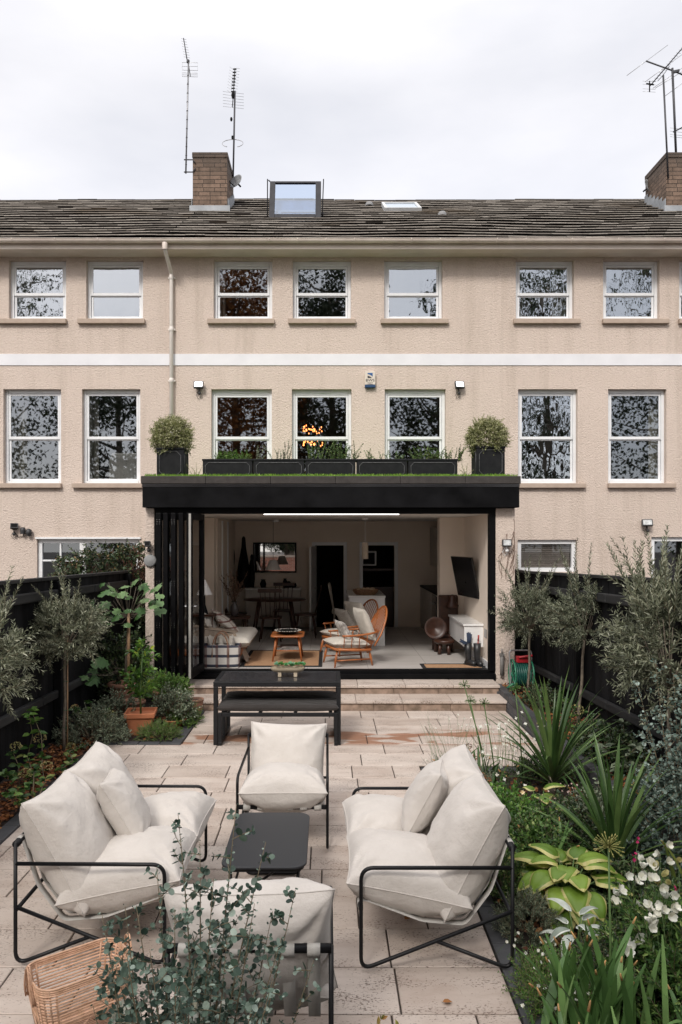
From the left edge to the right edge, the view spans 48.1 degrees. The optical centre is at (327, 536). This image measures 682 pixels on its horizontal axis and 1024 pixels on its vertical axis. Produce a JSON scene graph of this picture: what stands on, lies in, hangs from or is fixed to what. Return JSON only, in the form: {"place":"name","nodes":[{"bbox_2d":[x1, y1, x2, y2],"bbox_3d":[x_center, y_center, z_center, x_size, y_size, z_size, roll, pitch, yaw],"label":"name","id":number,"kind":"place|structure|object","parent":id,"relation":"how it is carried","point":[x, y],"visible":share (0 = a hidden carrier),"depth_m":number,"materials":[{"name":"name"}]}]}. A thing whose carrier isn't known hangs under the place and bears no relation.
{"place":"outdoors","nodes":[
{"label":"outdoors","id":0,"kind":"place"},
{"bbox_2d":[0,199,197,580],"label":"terraced house","id":1,"kind":"structure","parent":0,"point":[96,323],"depth_m":13.50,"materials":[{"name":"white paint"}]},
{"bbox_2d":[11,396,26,478],"bbox_3d":[-5.585,-1.785,13.840,0.273,1.713,0.068,0,0,0],"label":"curtain","id":2,"kind":"object","parent":1,"relation":"hanging from","point":[19,429],"visible":0.78,"depth_m":13.84,"materials":[{"name":"fabric"}]},
{"bbox_2d":[0,390,61,487],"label":"window","id":3,"kind":"structure","parent":1,"relation":"in","point":[10,483],"depth_m":13.59,"materials":[{"name":"white wood"}]},
{"bbox_2d":[0,262,66,323],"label":"window","id":4,"kind":"structure","parent":1,"relation":"in","point":[14,319],"depth_m":13.59,"materials":[{"name":"white wood"}]},
{"bbox_2d":[38,539,139,577],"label":"window","id":5,"kind":"structure","parent":1,"relation":"in","point":[41,542],"depth_m":13.55,"materials":[{"name":"white wood"}]},
{"bbox_2d":[89,396,98,478],"bbox_3d":[-4.243,-1.785,13.840,0.225,1.713,0.066,0,0,0],"label":"curtain","id":6,"kind":"object","parent":1,"relation":"hanging from","point":[94,430],"visible":0.59,"depth_m":13.84,"materials":[{"name":"fabric"}]},
{"bbox_2d":[72,390,141,487],"bbox_3d":[-3.873,-1.737,13.542,1.237,1.745,0.235,0,0,0],"label":"window","id":7,"kind":"structure","parent":1,"relation":"in","point":[88,483],"depth_m":13.59,"materials":[{"name":"white wood"}]},
{"bbox_2d":[77,262,144,323],"bbox_3d":[-3.805,-4.325,13.542,1.181,1.135,0.235,0,0,0],"label":"window","id":8,"kind":"structure","parent":1,"relation":"in","point":[91,319],"depth_m":13.59,"materials":[{"name":"white wood"}]},
{"bbox_2d":[162,242,175,431],"bbox_3d":[-2.750,-2.960,13.243,0.122,4.120,0.517,0,0,2],"label":"downpipe","id":9,"kind":"object","parent":1,"relation":"attached to","point":[171,329],"visible":0.88,"depth_m":13.40,"materials":[{"name":"plastic"}]},
{"bbox_2d":[109,453,136,478],"bbox_3d":[-3.752,-1.047,14.375,0.554,0.994,0.750,0,0,0],"label":"window pane","id":10,"kind":"structure","parent":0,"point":[122,465],"depth_m":14.00,"materials":[{"name":"glass"}]},
{"bbox_2d":[0,711,544,1023],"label":"patio","id":11,"kind":"structure","parent":0,"point":[431,978],"depth_m":4.79,"materials":[{"name":"stone"}]},
{"bbox_2d":[23,932,132,1023],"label":"wicker basket","id":12,"kind":"object","parent":11,"relation":"on","point":[40,998],"visible":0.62,"depth_m":3.54,"materials":[{"name":"wicker"}]},
{"bbox_2d":[12,741,216,963],"bbox_3d":[-1.242,1.852,4.725,0.923,0.854,1.301,0,0,1],"label":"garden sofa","id":13,"kind":"object","parent":11,"relation":"on","point":[90,862],"visible":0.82,"depth_m":4.17,"materials":[{"name":"fabric"}]},
{"bbox_2d":[96,768,150,834],"bbox_3d":[-1.234,1.640,4.660,0.329,0.416,0.445,0,0,0],"label":"scatter cushion","id":14,"kind":"object","parent":13,"relation":"on","point":[124,806],"visible":0.86,"depth_m":4.49,"materials":[{"name":"beige fabric"}]},
{"bbox_2d":[161,877,337,1023],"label":"lounge chair","id":15,"kind":"object","parent":11,"relation":"on","point":[309,936],"visible":0.67,"depth_m":3.08,"materials":[{"name":"fabric"}]},
{"bbox_2d":[222,812,309,879],"bbox_3d":[-0.370,2.099,4.840,0.500,0.398,0.880,0,0,0],"label":"table","id":16,"kind":"object","parent":11,"relation":"on","point":[284,836],"visible":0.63,"depth_m":4.76,"materials":[{"name":"metal"}]},
{"bbox_2d":[213,671,340,744],"bbox_3d":[-0.555,1.950,8.790,1.410,0.700,0.700,0,0,0],"label":"dining table","id":17,"kind":"object","parent":11,"relation":"on","point":[224,679],"visible":0.88,"depth_m":8.47,"materials":[{"name":"grey metal"}]},
{"bbox_2d":[217,698,338,745],"bbox_3d":[-0.545,2.068,8.600,1.340,0.463,0.380,0,0,0],"label":"bench","id":18,"kind":"object","parent":11,"relation":"on","point":[295,705],"visible":0.99,"depth_m":8.42,"materials":[{"name":"grey metal"}]},
{"bbox_2d":[223,690,335,735],"bbox_3d":[-0.545,2.068,9.010,1.340,0.464,0.380,0,0,0],"label":"bench","id":19,"kind":"object","parent":11,"relation":"on","point":[283,694],"visible":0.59,"depth_m":8.94,"materials":[{"name":"grey metal"}]},
{"bbox_2d":[236,721,328,848],"bbox_3d":[-0.327,1.906,5.956,0.676,0.746,0.950,0,0,0],"label":"lounge chair","id":20,"kind":"object","parent":11,"relation":"on","point":[285,770],"visible":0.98,"depth_m":5.72,"materials":[{"name":"fabric"}]},
{"bbox_2d":[342,744,515,968],"bbox_3d":[0.558,1.852,4.680,0.920,0.854,1.301,0,0,0],"label":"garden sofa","id":21,"kind":"object","parent":11,"relation":"on","point":[446,861],"visible":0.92,"depth_m":4.11,"materials":[{"name":"fabric"}]},
{"bbox_2d":[401,759,447,833],"bbox_3d":[0.615,1.640,4.816,0.322,0.426,0.450,0,0,0],"label":"scatter cushion","id":22,"kind":"object","parent":21,"relation":"on","point":[424,796],"visible":0.93,"depth_m":4.64,"materials":[{"name":"beige fabric"}]},
{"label":"front bed soil","id":23,"kind":"structure","parent":11,"relation":"on","visible":0},
{"bbox_2d":[88,803,320,1023],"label":"eucalyptus","id":24,"kind":"object","parent":23,"relation":"on","point":[205,985],"visible":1,"depth_m":2.25,"materials":[{"name":"green plant"}]},
{"bbox_2d":[0,683,681,1023],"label":"fallen leaves","id":25,"kind":"object","parent":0,"point":[5,814],"depth_m":7.24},
{"bbox_2d":[0,0,681,200],"label":"sky","id":26,"kind":"structure","parent":0,"point":[370,99],"materials":[{"name":"white"}]},
{"bbox_2d":[450,199,681,578],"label":"terraced house","id":27,"kind":"structure","parent":0,"point":[591,371],"depth_m":13.50,"materials":[{"name":"white paint"}]},
{"bbox_2d":[513,262,580,323],"bbox_3d":[3.865,-4.325,13.542,1.173,1.135,0.235,0,0,0],"label":"window","id":28,"kind":"structure","parent":27,"relation":"in","point":[568,319],"depth_m":13.59,"materials":[{"name":"white wood"}]},
{"bbox_2d":[518,540,575,571],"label":"window","id":29,"kind":"structure","parent":27,"relation":"in","point":[549,556],"depth_m":13.62,"materials":[{"name":"white wood"}]},
{"bbox_2d":[518,390,585,487],"bbox_3d":[3.946,-1.737,13.542,1.205,1.745,0.235,0,0,0],"label":"window","id":30,"kind":"structure","parent":27,"relation":"in","point":[525,483],"depth_m":13.59,"materials":[{"name":"white wood"}]},
{"bbox_2d":[602,262,669,323],"bbox_3d":[5.428,-4.325,13.542,1.165,1.135,0.235,0,0,0],"label":"window","id":31,"kind":"structure","parent":27,"relation":"in","point":[653,319],"depth_m":13.59,"materials":[{"name":"white wood"}]},
{"bbox_2d":[607,390,675,487],"bbox_3d":[5.537,-1.737,13.542,1.189,1.745,0.235,0,0,0],"label":"window","id":32,"kind":"structure","parent":27,"relation":"in","point":[612,483],"depth_m":13.59,"materials":[{"name":"white wood"}]},
{"bbox_2d":[648,396,657,478],"bbox_3d":[5.918,-1.785,13.842,0.217,1.713,0.064,0,0,0],"label":"curtain","id":33,"kind":"object","parent":27,"relation":"hanging from","point":[652,432],"visible":0.66,"depth_m":13.84,"materials":[{"name":"fabric"}]},
{"bbox_2d":[644,152,681,237],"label":"chimney","id":34,"kind":"object","parent":27,"relation":"on","point":[664,193],"visible":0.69,"depth_m":16.41,"materials":[{"name":"brick"}]},
{"bbox_2d":[513,686,679,833],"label":"raised bed soil","id":35,"kind":"structure","parent":0,"point":[611,776],"depth_m":8.89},
{"bbox_2d":[507,649,534,692],"bbox_3d":[2.598,1.836,10.347,0.375,0.612,0.430,0,0,0],"label":"hose reel","id":36,"kind":"object","parent":35,"relation":"on","point":[518,671],"visible":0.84,"depth_m":10.27,"materials":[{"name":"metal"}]},
{"bbox_2d":[487,554,560,689],"bbox_3d":[2.693,1.211,10.161,1.045,1.998,1.013,0,0,39],"label":"olive tree","id":37,"kind":"object","parent":35,"relation":"on","point":[511,619],"visible":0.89,"depth_m":10.10,"materials":[{"name":"green plant"}]},
{"bbox_2d":[536,538,624,718],"bbox_3d":[2.945,1.104,8.607,1.136,2.213,1.155,0,0,0],"label":"olive tree","id":38,"kind":"object","parent":35,"relation":"on","point":[569,612],"visible":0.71,"depth_m":8.59,"materials":[{"name":"green plant"}]},
{"bbox_2d":[564,713,658,781],"bbox_3d":[2.719,2.010,7.395,0.735,0.500,1.630,0,0,0],"label":"shrub","id":39,"kind":"object","parent":35,"relation":"on","point":[608,735],"visible":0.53,"depth_m":7.23,"materials":[{"name":"green plant"}]},
{"bbox_2d":[586,525,681,754],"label":"olive tree","id":40,"kind":"object","parent":35,"relation":"on","point":[649,605],"visible":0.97,"depth_m":6.23,"materials":[{"name":"green plant"}]},
{"bbox_2d":[623,658,681,833],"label":"eucalyptus","id":41,"kind":"object","parent":35,"relation":"on","point":[672,757],"visible":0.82,"depth_m":5.43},
{"label":"ground","id":42,"kind":"structure","parent":0,"visible":0},
{"bbox_2d":[0,568,144,781],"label":"fence","id":43,"kind":"object","parent":42,"relation":"on","point":[47,700],"visible":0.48,"depth_m":8.39,"materials":[{"name":"wood"}]},
{"bbox_2d":[46,538,144,585],"bbox_3d":[-3.559,0.437,12.014,1.908,0.844,0.972,0,0,0],"label":"climbing shrub","id":44,"kind":"object","parent":43,"relation":"attached to","point":[116,555],"visible":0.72,"depth_m":11.89,"materials":[{"name":"green plant"}]},
{"bbox_2d":[0,680,187,826],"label":"bed soil","id":45,"kind":"structure","parent":42,"relation":"on","point":[131,738],"depth_m":8.13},
{"bbox_2d":[0,565,46,720],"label":"olive tree","id":46,"kind":"object","parent":45,"relation":"on","point":[10,649],"visible":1,"depth_m":6.12,"materials":[{"name":"green plant"}]},
{"bbox_2d":[0,733,51,786],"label":"hydrangea","id":47,"kind":"object","parent":45,"relation":"on","point":[12,775],"visible":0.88,"depth_m":6.95,"materials":[{"name":"green plant"}]},
{"bbox_2d":[1,761,54,809],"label":"hydrangea","id":48,"kind":"object","parent":45,"relation":"on","point":[20,796],"visible":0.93,"depth_m":6.45,"materials":[{"name":"green plant"}]},
{"bbox_2d":[25,560,112,750],"bbox_3d":[-2.704,1.294,8.107,0.898,2.112,0.999,0,0,0],"label":"olive tree","id":49,"kind":"object","parent":45,"relation":"on","point":[76,615],"visible":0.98,"depth_m":7.98,"materials":[{"name":"green plant"}]},
{"bbox_2d":[51,701,133,749],"bbox_3d":[-2.647,2.129,8.539,0.952,0.565,0.888,0,0,0],"label":"thyme mound","id":50,"kind":"object","parent":45,"relation":"on","point":[97,720],"visible":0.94,"depth_m":8.49,"materials":[{"name":"green plant"}]},
{"bbox_2d":[107,680,135,716],"bbox_3d":[-2.660,2.090,9.900,0.367,0.420,0.362,0,0,0],"label":"terracotta pot","id":51,"kind":"object","parent":45,"relation":"on","point":[119,686],"visible":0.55,"depth_m":9.77,"materials":[{"name":"ceramic"}]},
{"bbox_2d":[79,578,166,687],"bbox_3d":[-2.619,1.226,9.741,1.176,1.429,0.858,0,0,0],"label":"fig tree","id":52,"kind":"object","parent":51,"relation":"in","point":[101,662],"visible":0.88,"depth_m":9.72,"materials":[{"name":"green plant"}]},
{"bbox_2d":[91,625,156,700],"bbox_3d":[-2.737,1.695,10.284,0.948,1.047,1.286,0,0,0],"label":"shade shrub","id":53,"kind":"object","parent":45,"relation":"on","point":[118,659],"visible":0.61,"depth_m":10.14,"materials":[{"name":"green plant"}]},
{"bbox_2d":[123,707,157,735],"bbox_3d":[-2.190,2.169,8.980,0.354,0.262,0.354,0,0,-7],"label":"terracotta pot","id":54,"kind":"object","parent":45,"relation":"on","point":[135,719],"visible":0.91,"depth_m":8.84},
{"bbox_2d":[120,637,165,713],"bbox_3d":[-2.172,1.642,8.982,0.527,0.917,0.507,0,0,0],"label":"lemon tree","id":55,"kind":"object","parent":54,"relation":"on","point":[150,668],"visible":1,"depth_m":8.97,"materials":[{"name":"green plant"}]},
{"bbox_2d":[162,716,185,727],"bbox_3d":[-1.860,2.250,9.280,0.310,0.100,0.310,0,0,0],"label":"terracotta pot","id":56,"kind":"object","parent":45,"relation":"on","point":[175,721],"visible":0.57,"depth_m":9.21,"materials":[{"name":"ceramic"}]},
{"bbox_2d":[149,682,203,722],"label":"trailing plant","id":57,"kind":"object","parent":56,"relation":"in","point":[170,698],"visible":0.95,"depth_m":9.27,"materials":[{"name":"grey plant"}]},
{"bbox_2d":[0,710,203,844],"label":"bed kerb","id":58,"kind":"structure","parent":42,"relation":"on","point":[10,827],"depth_m":8.45,"materials":[{"name":"stone"}]},
{"bbox_2d":[141,476,520,697],"bbox_3d":[0.177,0.743,15.165,5.645,3.215,8.670,0,0,0],"label":"house extension","id":59,"kind":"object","parent":42,"relation":"on","point":[325,527],"visible":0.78,"depth_m":12.07,"materials":[{"name":"black metal"}]},
{"bbox_2d":[156,513,170,677],"bbox_3d":[-2.285,0.795,10.677,0.062,2.240,0.647,0,0,1],"label":"folding door","id":60,"kind":"structure","parent":59,"relation":"attached to","point":[159,519],"depth_m":10.36,"materials":[{"name":"black metal"}]},
{"bbox_2d":[163,513,170,676],"bbox_3d":[-2.195,0.795,10.690,0.062,2.240,0.620,0,0,1],"label":"folding door","id":61,"kind":"structure","parent":59,"relation":"attached to","point":[166,519],"depth_m":10.38,"materials":[{"name":"black metal"}]},
{"bbox_2d":[171,513,184,676],"bbox_3d":[-2.085,0.795,10.677,0.062,2.240,0.647,0,0,1],"label":"folding door","id":62,"kind":"structure","parent":59,"relation":"attached to","point":[174,665],"depth_m":10.36,"materials":[{"name":"black metal"}]},
{"bbox_2d":[179,513,186,676],"bbox_3d":[-1.985,0.795,10.690,0.062,2.240,0.620,0,0,1],"label":"folding door","id":63,"kind":"structure","parent":59,"relation":"attached to","point":[182,666],"depth_m":10.38,"materials":[{"name":"black metal"}]},
{"bbox_2d":[184,513,204,678],"bbox_3d":[-1.857,0.795,10.646,0.176,2.240,0.751,0,0,0],"label":"folding door","id":64,"kind":"structure","parent":59,"relation":"attached to","point":[194,671],"depth_m":10.45,"materials":[{"name":"black metal"}]},
{"bbox_2d":[178,598,257,655],"bbox_3d":[-1.733,1.413,12.225,1.122,0.753,1.507,0,0,0],"label":"indoor sofa","id":65,"kind":"object","parent":59,"relation":"on","point":[244,636],"visible":0.37,"depth_m":11.71,"materials":[{"name":"beige fabric"}]},
{"bbox_2d":[205,630,240,667],"bbox_3d":[-1.575,1.663,11.360,0.594,0.526,0.264,0,0,0],"label":"plaid bag","id":66,"kind":"object","parent":59,"relation":"on","point":[220,654],"visible":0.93,"depth_m":11.24,"materials":[{"name":"white fabric"}]},
{"bbox_2d":[244,587,301,626],"bbox_3d":[-1.136,1.468,16.130,1.176,0.805,0.520,0,0,0],"label":"dining table","id":67,"kind":"object","parent":59,"relation":"on","point":[250,607],"visible":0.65,"depth_m":15.88,"materials":[{"name":"paint"}]},
{"bbox_2d":[253,542,295,572],"bbox_3d":[-1.125,0.438,16.370,0.925,0.643,0.040,0,0,0],"label":"wall mirror","id":68,"kind":"object","parent":59,"relation":"attached to","point":[283,554],"depth_m":16.37,"materials":[{"name":"mirror"}]},
{"bbox_2d":[240,650,322,666],"bbox_3d":[-0.690,1.923,12.165,1.220,0.011,1.610,0,0,0],"label":"rug","id":69,"kind":"object","parent":59,"relation":"on","point":[263,658],"visible":0.81,"depth_m":12.09,"materials":[{"name":"wicker"}]},
{"bbox_2d":[145,473,517,476],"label":"roof turf","id":70,"kind":"structure","parent":59,"relation":"on","point":[335,475],"depth_m":10.90,"materials":[{"name":"green plant"}]},
{"bbox_2d":[156,448,188,474],"bbox_3d":[-2.303,-1.090,11.400,0.413,0.440,0.420,0,0,0],"label":"square planter","id":71,"kind":"object","parent":70,"relation":"on","point":[171,461],"visible":0.66,"depth_m":11.20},
{"bbox_2d":[145,414,195,455],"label":"ball shrub","id":72,"kind":"object","parent":71,"relation":"in","point":[182,436],"visible":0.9,"depth_m":11.26,"materials":[{"name":"green plant"}]},
{"bbox_2d":[202,459,253,475],"bbox_3d":[-1.476,-1.012,11.425,0.753,0.285,0.270,0,0,0],"label":"planter trough","id":73,"kind":"object","parent":70,"relation":"on","point":[228,466],"visible":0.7,"depth_m":11.30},
{"bbox_2d":[253,459,304,475],"bbox_3d":[-0.716,-1.012,11.425,0.767,0.285,0.270,0,0,0],"label":"planter trough","id":74,"kind":"object","parent":70,"relation":"on","point":[279,466],"visible":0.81,"depth_m":11.30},
{"bbox_2d":[305,459,355,475],"bbox_3d":[0.047,-1.012,11.425,0.760,0.285,0.270,0,0,0],"label":"planter trough","id":75,"kind":"object","parent":70,"relation":"on","point":[331,466],"visible":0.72,"depth_m":11.30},
{"bbox_2d":[356,459,407,474],"bbox_3d":[0.807,-1.012,11.425,0.760,0.285,0.270,0,0,0],"label":"planter trough","id":76,"kind":"object","parent":70,"relation":"on","point":[380,466],"visible":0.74,"depth_m":11.30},
{"bbox_2d":[407,459,457,475],"bbox_3d":[1.560,-1.012,11.425,0.746,0.285,0.270,0,0,0],"label":"planter trough","id":77,"kind":"object","parent":70,"relation":"on","point":[431,466],"visible":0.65,"depth_m":11.30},
{"bbox_2d":[471,446,505,474],"bbox_3d":[2.393,-1.100,11.400,0.433,0.460,0.420,0,0,0],"label":"square planter","id":78,"kind":"object","parent":70,"relation":"on","point":[484,461],"visible":0.73,"depth_m":11.20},
{"bbox_2d":[463,415,513,457],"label":"ball shrub","id":79,"kind":"object","parent":78,"relation":"in","point":[494,430],"visible":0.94,"depth_m":11.25,"materials":[{"name":"green plant"}]},
{"bbox_2d":[322,605,387,667],"bbox_3d":[0.450,1.494,11.659,0.937,0.877,0.705,0,0,-18],"label":"armchair","id":80,"kind":"object","parent":59,"relation":"on","point":[368,630],"visible":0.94,"depth_m":11.50,"materials":[{"name":"beige fabric"}]},
{"bbox_2d":[420,527,436,630],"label":"kitchen units","id":81,"kind":"object","parent":59,"relation":"on","point":[427,592],"visible":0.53,"depth_m":15.70,"materials":[{"name":"paint"}]},
{"bbox_2d":[451,556,478,598],"bbox_3d":[2.259,0.640,12.309,0.253,0.652,0.896,0,0,-11],"label":"television","id":82,"kind":"object","parent":59,"relation":"attached to","point":[465,576],"visible":0.99,"depth_m":12.23,"materials":[{"name":"black metal"}]},
{"bbox_2d":[448,615,483,646],"bbox_3d":[2.204,1.490,12.260,0.308,0.350,1.440,0,0,0],"label":"tv unit","id":83,"kind":"object","parent":59,"relation":"attached to","point":[460,626],"visible":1,"depth_m":11.80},
{"bbox_2d":[166,198,507,474],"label":"terraced house","id":84,"kind":"structure","parent":42,"relation":"on","point":[311,330],"depth_m":13.50,"materials":[{"name":"white paint"}]},
{"bbox_2d":[189,152,233,237],"bbox_3d":[-2.514,-7.485,16.896,0.860,1.868,1.152,0,0,0],"label":"chimney","id":85,"kind":"object","parent":84,"relation":"on","point":[212,178],"visible":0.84,"depth_m":16.37,"materials":[{"name":"brick"}]},
{"bbox_2d":[207,262,274,323],"bbox_3d":[-1.523,-4.325,13.542,1.181,1.135,0.235,0,0,0],"label":"window","id":86,"kind":"structure","parent":84,"relation":"in","point":[217,319],"depth_m":13.59,"materials":[{"name":"white wood"}]},
{"bbox_2d":[212,390,271,458],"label":"window","id":87,"kind":"structure","parent":84,"relation":"in","point":[215,393],"depth_m":13.59,"materials":[{"name":"white wood"}]},
{"bbox_2d":[267,179,323,236],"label":"roof window","id":88,"kind":"structure","parent":84,"relation":"on","point":[294,208],"depth_m":15.50,"materials":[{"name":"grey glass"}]},
{"bbox_2d":[292,390,350,458],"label":"window","id":89,"kind":"structure","parent":84,"relation":"in","point":[295,393],"depth_m":13.59,"materials":[{"name":"white wood"}]},
{"bbox_2d":[288,262,355,323],"bbox_3d":[-0.096,-4.325,13.542,1.189,1.135,0.235,0,0,0],"label":"window","id":90,"kind":"structure","parent":84,"relation":"in","point":[296,265],"depth_m":13.59,"materials":[{"name":"white wood"}]},
{"bbox_2d":[381,262,448,323],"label":"window","id":91,"kind":"structure","parent":84,"relation":"in","point":[438,319],"depth_m":13.59,"materials":[{"name":"white wood"}]},
{"bbox_2d":[385,390,444,458],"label":"window","id":92,"kind":"structure","parent":84,"relation":"in","point":[388,393],"depth_m":13.60,"materials":[{"name":"white wood"}]},
{"bbox_2d":[177,679,506,711],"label":"patio steps","id":93,"kind":"structure","parent":42,"relation":"on","point":[401,694],"depth_m":10.54,"materials":[{"name":"stone"}]},
{"bbox_2d":[421,767,545,1023],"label":"bed kerb","id":94,"kind":"structure","parent":42,"relation":"on","point":[498,944],"depth_m":4.26,"materials":[{"name":"stone"}]},
{"bbox_2d":[490,772,681,1023],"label":"bed soil","id":95,"kind":"structure","parent":42,"relation":"on","point":[529,793],"depth_m":4.95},
{"bbox_2d":[484,847,528,916],"bbox_3d":[1.147,2.208,5.007,0.471,0.355,0.833,0,0,0],"label":"plant","id":96,"kind":"object","parent":95,"relation":"on","point":[504,882],"visible":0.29,"depth_m":4.84,"materials":[{"name":"green plant"}]},
{"bbox_2d":[488,777,561,851],"bbox_3d":[1.349,2.179,5.869,0.865,0.539,1.034,0,0,0],"label":"leafy perennial","id":97,"kind":"object","parent":95,"relation":"on","point":[514,793],"visible":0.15,"depth_m":5.83,"materials":[{"name":"green plant"}]},
{"bbox_2d":[489,880,565,954],"bbox_3d":[1.183,2.205,4.448,0.481,0.388,0.461,0,0,38],"label":"lavender mound","id":98,"kind":"object","parent":95,"relation":"on","point":[526,905],"visible":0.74,"depth_m":4.38,"materials":[{"name":"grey plant"}]},
{"bbox_2d":[501,802,587,885],"bbox_3d":[1.457,2.131,5.336,0.741,0.528,0.854,0,0,0],"label":"mixed perennial","id":99,"kind":"object","parent":95,"relation":"on","point":[526,820],"visible":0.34,"depth_m":5.29,"materials":[{"name":"green plant"}]},
{"bbox_2d":[480,669,634,793],"bbox_3d":[1.983,1.719,6.859,1.360,1.142,1.381,0,0,-44],"label":"cordyline","id":100,"kind":"object","parent":95,"relation":"on","point":[552,762],"visible":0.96,"depth_m":6.80,"materials":[{"name":"green plant"}]},
{"bbox_2d":[497,934,621,1023],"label":"daisy ground cover","id":101,"kind":"object","parent":95,"relation":"on","point":[525,992],"visible":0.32,"depth_m":3.84,"materials":[{"name":"green plant"}]},
{"bbox_2d":[515,789,606,852],"bbox_3d":[1.741,2.165,5.746,0.886,0.465,0.938,0,0,14],"label":"dark perennial","id":102,"kind":"object","parent":95,"relation":"on","point":[566,819],"visible":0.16,"depth_m":5.68,"materials":[{"name":"green plant"}]},
{"bbox_2d":[539,898,599,968],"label":"lamb ears","id":103,"kind":"object","parent":95,"relation":"on","point":[556,932],"visible":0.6,"depth_m":4.19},
{"bbox_2d":[507,843,632,941],"bbox_3d":[1.534,2.154,4.697,0.792,0.439,0.840,0,0,0],"label":"hosta","id":104,"kind":"object","parent":95,"relation":"on","point":[576,896],"visible":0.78,"depth_m":4.57,"materials":[{"name":"green plant"}]},
{"bbox_2d":[515,916,660,1023],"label":"agapanthus clump","id":105,"kind":"object","parent":95,"relation":"on","point":[608,991],"visible":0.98,"depth_m":3.46,"materials":[{"name":"green plant"}]},
{"bbox_2d":[516,730,681,879],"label":"cordyline","id":106,"kind":"object","parent":95,"relation":"on","point":[622,824],"visible":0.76,"depth_m":5.15,"materials":[{"name":"green plant"}]},
{"bbox_2d":[562,917,681,1022],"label":"fine shrub","id":107,"kind":"object","parent":95,"relation":"on","point":[604,951],"visible":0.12,"depth_m":3.89,"materials":[{"name":"green plant"}]},
{"bbox_2d":[583,853,681,928],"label":"shadow perennial","id":108,"kind":"object","parent":95,"relation":"on","point":[620,867],"visible":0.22,"depth_m":4.61,"materials":[{"name":"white plant"}]},
{"bbox_2d":[604,758,681,871],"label":"blue grey shrub","id":109,"kind":"object","parent":95,"relation":"on","point":[652,815],"visible":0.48,"depth_m":5.23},
{"bbox_2d":[499,684,681,866],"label":"raised bed wall","id":110,"kind":"structure","parent":42,"relation":"on","point":[511,706],"depth_m":8.68,"materials":[{"name":"brick"}]},
{"bbox_2d":[515,569,681,782],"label":"fence","id":111,"kind":"object","parent":42,"relation":"on","point":[553,664],"visible":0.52,"depth_m":8.48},
{"bbox_2d":[576,840,681,1023],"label":"alstroemeria","id":112,"kind":"object","parent":42,"relation":"on","point":[673,956],"depth_m":3.74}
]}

